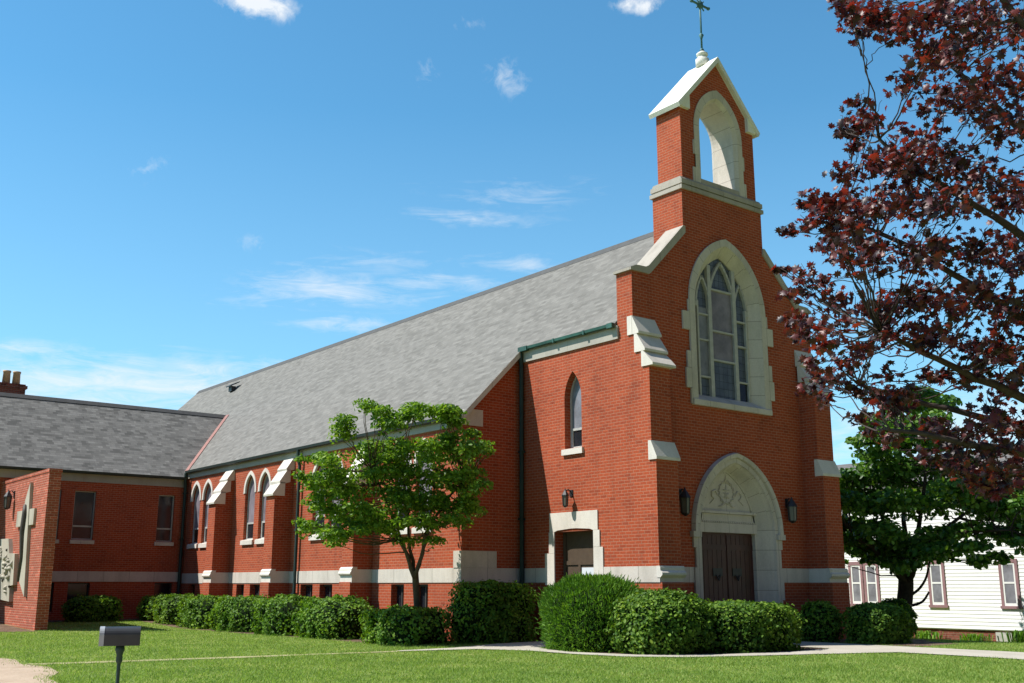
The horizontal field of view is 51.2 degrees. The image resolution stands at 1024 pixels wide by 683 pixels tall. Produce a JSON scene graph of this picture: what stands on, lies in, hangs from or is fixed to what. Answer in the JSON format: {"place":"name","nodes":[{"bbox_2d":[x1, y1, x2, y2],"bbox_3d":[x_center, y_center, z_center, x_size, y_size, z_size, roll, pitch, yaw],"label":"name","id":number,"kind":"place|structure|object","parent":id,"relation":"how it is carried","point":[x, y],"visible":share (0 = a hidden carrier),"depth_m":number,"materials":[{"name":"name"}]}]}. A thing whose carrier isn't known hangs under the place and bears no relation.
{"place":"outdoors","nodes":[
{"label":"outdoors","id":0,"kind":"place"},
{"bbox_2d":[0,658,57,682],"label":"driveway","id":1,"kind":"structure","parent":0,"point":[11,672],"depth_m":17.38,"materials":[{"name":"beige concrete"}]},
{"bbox_2d":[0,618,1023,682],"bbox_3d":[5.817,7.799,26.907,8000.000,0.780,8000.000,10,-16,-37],"label":"lawn ground","id":2,"kind":"structure","parent":0,"point":[469,662],"depth_m":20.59,"materials":[{"name":"green plant"}]},
{"bbox_2d":[0,468,62,630],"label":"brick wall","id":3,"kind":"structure","parent":2,"relation":"on","point":[28,523],"depth_m":34.22,"materials":[{"name":"brick"}]},
{"bbox_2d":[4,490,14,509],"bbox_3d":[-17.185,5.404,36.521,0.355,0.680,0.246,10,-16,-37],"label":"wall lantern","id":4,"kind":"object","parent":3,"relation":"attached to","point":[7,499],"depth_m":36.43,"materials":[{"name":"black metal"}]},
{"bbox_2d":[98,626,140,682],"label":"mailbox","id":5,"kind":"object","parent":2,"relation":"on","point":[120,638],"visible":1,"depth_m":12.22,"materials":[{"name":"grey paint"}]},
{"bbox_2d":[98,626,104,645],"bbox_3d":[-4.693,3.373,12.242,0.053,0.214,0.185,4,-13,-17],"label":"box door","id":6,"kind":"structure","parent":5,"relation":"in","point":[102,628],"depth_m":12.16,"materials":[{"name":"grey metal"}]},
{"bbox_2d":[29,651,398,664],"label":"worn path","id":7,"kind":"structure","parent":2,"relation":"on","point":[192,658],"depth_m":20.70,"materials":[{"name":"beige soil"}]},
{"bbox_2d":[0,0,849,640],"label":"church","id":8,"kind":"structure","parent":2,"relation":"on","point":[628,390],"depth_m":29.54,"materials":[{"name":"red brick"}]},
{"bbox_2d":[49,583,53,611],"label":"window","id":9,"kind":"structure","parent":8,"relation":"in","point":[52,584],"depth_m":38.73,"materials":[{"name":"black glass"}]},
{"bbox_2d":[55,490,60,542],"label":"window","id":10,"kind":"structure","parent":8,"relation":"in","point":[57,540],"depth_m":39.29,"materials":[{"name":"grey glass"}]},
{"bbox_2d":[67,583,88,603],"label":"window","id":11,"kind":"structure","parent":8,"relation":"in","point":[82,589],"depth_m":39.35,"materials":[{"name":"black glass"}]},
{"bbox_2d":[69,491,95,543],"bbox_3d":[-15.982,6.556,39.849,0.880,1.950,0.260,10,-16,-37],"label":"window","id":12,"kind":"structure","parent":8,"relation":"in","point":[84,502],"depth_m":39.92,"materials":[{"name":"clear glass"}]},
{"bbox_2d":[154,583,170,595],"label":"window","id":13,"kind":"structure","parent":8,"relation":"in","point":[164,588],"depth_m":41.29,"materials":[{"name":"black glass"}]},
{"bbox_2d":[154,495,173,545],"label":"window","id":14,"kind":"structure","parent":8,"relation":"in","point":[165,503],"depth_m":41.80,"materials":[{"name":"grey glass"}]},
{"bbox_2d":[187,481,200,548],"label":"window","id":15,"kind":"structure","parent":8,"relation":"in","point":[194,544],"depth_m":41.56,"materials":[{"name":"grey glass"}]},
{"bbox_2d":[198,479,212,547],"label":"window","id":16,"kind":"structure","parent":8,"relation":"in","point":[210,490],"depth_m":40.80,"materials":[{"name":"beige glass"}]},
{"bbox_2d":[240,584,243,595],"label":"basement window","id":17,"kind":"structure","parent":8,"relation":"in","point":[242,593],"depth_m":37.63,"materials":[{"name":"black glass"}]},
{"bbox_2d":[240,471,256,544],"bbox_3d":[-9.227,5.858,37.718,0.230,2.585,1.040,10,-16,-37],"label":"window","id":18,"kind":"structure","parent":8,"relation":"in","point":[253,485],"depth_m":37.83,"materials":[{"name":"grey glass"}]},
{"bbox_2d":[254,584,259,594],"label":"basement window","id":19,"kind":"structure","parent":8,"relation":"in","point":[257,586],"depth_m":36.73,"materials":[{"name":"black glass"}]},
{"bbox_2d":[254,468,270,543],"bbox_3d":[-8.502,5.654,36.822,0.230,2.585,1.040,10,-16,-37],"label":"window","id":20,"kind":"structure","parent":8,"relation":"in","point":[267,480],"depth_m":37.05,"materials":[{"name":"beige glass"}]},
{"bbox_2d":[305,584,312,596],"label":"basement window","id":21,"kind":"structure","parent":8,"relation":"in","point":[309,587],"depth_m":33.86,"materials":[{"name":"black glass"}]},
{"bbox_2d":[308,465,325,540],"bbox_3d":[-6.071,4.972,33.824,0.230,2.585,1.040,10,-16,-37],"label":"window","id":22,"kind":"structure","parent":8,"relation":"in","point":[310,538],"depth_m":33.82,"materials":[{"name":"beige glass"}]},
{"bbox_2d":[324,584,331,598],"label":"basement window","id":23,"kind":"structure","parent":8,"relation":"in","point":[328,587],"depth_m":32.90,"materials":[{"name":"black glass"}]},
{"bbox_2d":[331,455,343,526],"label":"window","id":24,"kind":"structure","parent":8,"relation":"in","point":[333,501],"depth_m":33.08,"materials":[{"name":"grey glass"}]},
{"bbox_2d":[395,584,403,606],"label":"basement window","id":25,"kind":"structure","parent":8,"relation":"in","point":[400,587],"depth_m":29.73,"materials":[{"name":"black glass"}]},
{"bbox_2d":[391,453,411,533],"bbox_3d":[-3.064,4.127,30.114,0.230,2.585,1.040,10,-16,-37],"label":"window","id":26,"kind":"structure","parent":8,"relation":"in","point":[405,530],"depth_m":29.71,"materials":[{"name":"beige glass"}]},
{"bbox_2d":[411,438,434,533],"bbox_3d":[-2.382,3.935,29.272,0.230,2.585,1.040,10,-16,-37],"label":"window","id":27,"kind":"structure","parent":8,"relation":"in","point":[414,531],"depth_m":29.33,"materials":[{"name":"beige glass"}]},
{"bbox_2d":[419,584,427,607],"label":"basement window","id":28,"kind":"structure","parent":8,"relation":"in","point":[424,587],"depth_m":28.83,"materials":[{"name":"black glass"}]},
{"bbox_2d":[562,489,572,507],"bbox_3d":[1.407,3.998,27.283,0.329,0.480,0.174,10,-16,-37],"label":"wall lantern","id":29,"kind":"object","parent":8,"relation":"attached to","point":[565,495],"depth_m":27.20,"materials":[{"name":"black metal"}]},
{"bbox_2d":[561,377,583,455],"bbox_3d":[1.656,1.856,27.855,0.320,2.190,0.800,10,-16,-37],"label":"window","id":30,"kind":"structure","parent":8,"relation":"in","point":[575,396],"depth_m":27.98,"materials":[{"name":"grey glass"}]},
{"bbox_2d":[545,510,603,634],"bbox_3d":[1.671,6.074,26.946,0.334,3.520,2.200,10,-16,-37],"label":"side doorway","id":31,"kind":"structure","parent":8,"relation":"in","point":[588,519],"depth_m":27.19,"materials":[{"name":"stone"}]},
{"bbox_2d":[563,531,593,577],"bbox_3d":[1.815,6.130,27.030,0.110,2.750,1.470,10,-16,-37],"label":"door","id":32,"kind":"structure","parent":8,"relation":"in","point":[577,546],"depth_m":27.32,"materials":[{"name":"brown paint"}]},
{"bbox_2d":[679,487,690,515],"bbox_3d":[4.242,3.943,26.323,0.293,0.700,0.309,10,-16,-37],"label":"wall lantern","id":33,"kind":"object","parent":8,"relation":"attached to","point":[684,496],"depth_m":26.22,"materials":[{"name":"black metal"}]},
{"bbox_2d":[701,532,727,602],"bbox_3d":[5.134,6.211,27.265,1.064,2.665,0.159,10,-16,-37],"label":"door","id":34,"kind":"structure","parent":8,"relation":"in","point":[713,544],"depth_m":27.39,"materials":[{"name":"red wood"}]},
{"bbox_2d":[681,239,774,415],"bbox_3d":[5.761,-0.468,28.863,3.640,4.730,0.382,10,-16,-37],"label":"front window","id":35,"kind":"structure","parent":8,"relation":"in","point":[727,368],"depth_m":29.04,"materials":[{"name":"stone"}]},
{"bbox_2d":[725,533,754,601],"bbox_3d":[5.979,6.359,27.916,1.064,2.665,0.159,10,-16,-37],"label":"door","id":36,"kind":"structure","parent":8,"relation":"in","point":[739,548],"depth_m":27.99,"materials":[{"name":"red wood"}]},
{"bbox_2d":[785,497,796,522],"bbox_3d":[7.538,4.550,28.855,0.293,0.700,0.309,10,-16,-37],"label":"wall lantern","id":37,"kind":"object","parent":8,"relation":"attached to","point":[790,505],"depth_m":28.76,"materials":[{"name":"black metal"}]},
{"bbox_2d":[0,618,955,654],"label":"mulch bed","id":38,"kind":"object","parent":2,"relation":"on","point":[7,628],"visible":0.29,"depth_m":27.47,"materials":[{"name":"brown soil"}]},
{"bbox_2d":[60,594,125,621],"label":"round shrub","id":39,"kind":"object","parent":38,"relation":"on","point":[94,608],"visible":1,"depth_m":37.41,"materials":[{"name":"green plant"}]},
{"bbox_2d":[136,593,166,620],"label":"hedge shrub","id":40,"kind":"object","parent":38,"relation":"on","point":[144,611],"visible":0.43,"depth_m":38.68,"materials":[{"name":"green plant"}]},
{"bbox_2d":[148,593,195,624],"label":"hedge shrub","id":41,"kind":"object","parent":38,"relation":"on","point":[166,610],"visible":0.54,"depth_m":36.91,"materials":[{"name":"green plant"}]},
{"bbox_2d":[174,594,234,628],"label":"hedge shrub","id":42,"kind":"object","parent":38,"relation":"on","point":[192,613],"visible":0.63,"depth_m":34.80,"materials":[{"name":"green plant"}]},
{"bbox_2d":[204,594,269,632],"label":"hedge shrub","id":43,"kind":"object","parent":38,"relation":"on","point":[233,614],"visible":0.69,"depth_m":32.66,"materials":[{"name":"green plant"}]},
{"bbox_2d":[249,593,318,635],"bbox_3d":[-6.462,8.049,31.076,2.031,1.436,2.673,10,-16,-37],"label":"hedge shrub","id":44,"kind":"object","parent":38,"relation":"on","point":[274,614],"visible":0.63,"depth_m":30.32,"materials":[{"name":"green plant"}]},
{"bbox_2d":[286,592,375,639],"bbox_3d":[-4.812,7.548,29.020,2.126,1.440,3.105,10,-16,-37],"label":"hedge shrub","id":45,"kind":"object","parent":38,"relation":"on","point":[335,616],"visible":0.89,"depth_m":28.30,"materials":[{"name":"green plant"}]},
{"bbox_2d":[290,397,495,606],"bbox_3d":[-2.901,4.342,25.959,5.054,6.121,3.634,0,-13,-1],"label":"young tree","id":46,"kind":"object","parent":38,"relation":"on","point":[363,518],"visible":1,"depth_m":25.59,"materials":[{"name":"green plant"}]},
{"bbox_2d":[355,604,458,645],"bbox_3d":[-2.667,7.032,26.240,1.986,1.171,3.086,10,-16,-37],"label":"hedge shrub","id":47,"kind":"object","parent":38,"relation":"on","point":[404,624],"visible":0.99,"depth_m":25.49,"materials":[{"name":"green plant"}]},
{"bbox_2d":[443,579,539,643],"bbox_3d":[-0.499,6.868,26.731,2.717,1.854,1.537,10,-16,-37],"label":"hedge shrub","id":48,"kind":"object","parent":38,"relation":"on","point":[490,611],"visible":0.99,"depth_m":26.22,"materials":[{"name":"green plant"}]},
{"bbox_2d":[535,571,644,651],"bbox_3d":[1.857,6.090,23.728,2.404,1.994,2.618,10,-16,-37],"label":"yew shrub","id":49,"kind":"object","parent":38,"relation":"on","point":[574,615],"visible":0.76,"depth_m":23.05,"materials":[{"name":"green plant"}]},
{"bbox_2d":[604,587,722,654],"bbox_3d":[3.153,6.028,22.759,2.352,1.588,2.485,10,-16,-37],"label":"box shrub","id":50,"kind":"object","parent":38,"relation":"on","point":[659,621],"visible":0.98,"depth_m":22.02,"materials":[{"name":"green plant"}]},
{"bbox_2d":[703,599,807,653],"bbox_3d":[5.034,6.314,23.516,3.088,1.275,2.220,10,-16,-37],"label":"box shrub","id":51,"kind":"object","parent":38,"relation":"on","point":[743,626],"visible":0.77,"depth_m":22.67,"materials":[{"name":"green plant"}]},
{"bbox_2d":[795,599,844,642],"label":"box shrub","id":52,"kind":"object","parent":38,"relation":"on","point":[823,618],"visible":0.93,"depth_m":26.79,"materials":[{"name":"green plant"}]},
{"bbox_2d":[840,601,916,644],"bbox_3d":[9.068,7.032,26.431,1.872,1.184,1.447,10,-16,-37],"label":"box shrub","id":53,"kind":"object","parent":38,"relation":"on","point":[883,622],"visible":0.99,"depth_m":25.97,"materials":[{"name":"green plant"}]},
{"bbox_2d":[396,641,1023,658],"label":"footpath","id":54,"kind":"structure","parent":2,"relation":"on","point":[834,648],"depth_m":23.08,"materials":[{"name":"concrete"}]},
{"bbox_2d":[770,0,1023,517],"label":"purple maple","id":55,"kind":"object","parent":2,"relation":"on","point":[991,479],"visible":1,"depth_m":12.02,"materials":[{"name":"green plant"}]},
{"bbox_2d":[881,597,918,637],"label":"round shrub","id":56,"kind":"object","parent":2,"relation":"on","point":[906,605],"visible":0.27,"depth_m":31.36,"materials":[{"name":"green plant"}]},
{"bbox_2d":[912,630,942,638],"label":"daylily","id":57,"kind":"object","parent":2,"relation":"on","point":[925,634],"visible":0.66,"depth_m":37.51,"materials":[{"name":"green plant"}]},
{"bbox_2d":[837,452,1023,641],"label":"white house","id":58,"kind":"structure","parent":2,"relation":"on","point":[964,598],"depth_m":37.41,"materials":[{"name":"white wood"}]},
{"bbox_2d":[848,562,864,605],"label":"window","id":59,"kind":"structure","parent":58,"relation":"in","point":[856,583],"depth_m":40.53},
{"bbox_2d":[863,563,880,602],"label":"window","id":60,"kind":"structure","parent":58,"relation":"in","point":[871,581],"depth_m":40.02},
{"bbox_2d":[927,561,948,607],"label":"window","id":61,"kind":"structure","parent":58,"relation":"in","point":[936,576],"depth_m":37.97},
{"bbox_2d":[996,632,1011,641],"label":"basement window","id":62,"kind":"structure","parent":58,"relation":"in","point":[997,633],"depth_m":35.97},
{"bbox_2d":[997,559,1022,608],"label":"window","id":63,"kind":"structure","parent":58,"relation":"in","point":[1008,575],"depth_m":35.95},
{"bbox_2d":[839,385,1023,606],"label":"shade tree","id":64,"kind":"object","parent":2,"relation":"on","point":[902,555],"visible":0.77,"depth_m":31.69,"materials":[{"name":"green plant"}]},
{"bbox_2d":[953,633,992,641],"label":"daylily","id":65,"kind":"object","parent":2,"relation":"on","point":[974,637],"visible":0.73,"depth_m":36.05,"materials":[{"name":"green plant"}]},
{"bbox_2d":[996,630,1023,642],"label":"daylily","id":66,"kind":"object","parent":2,"relation":"on","point":[1017,636],"visible":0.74,"depth_m":34.96,"materials":[{"name":"green plant"}]},
{"bbox_2d":[0,0,1023,464],"label":"sky","id":67,"kind":"structure","parent":0,"point":[196,195],"materials":[{"name":"blue"}]}
]}

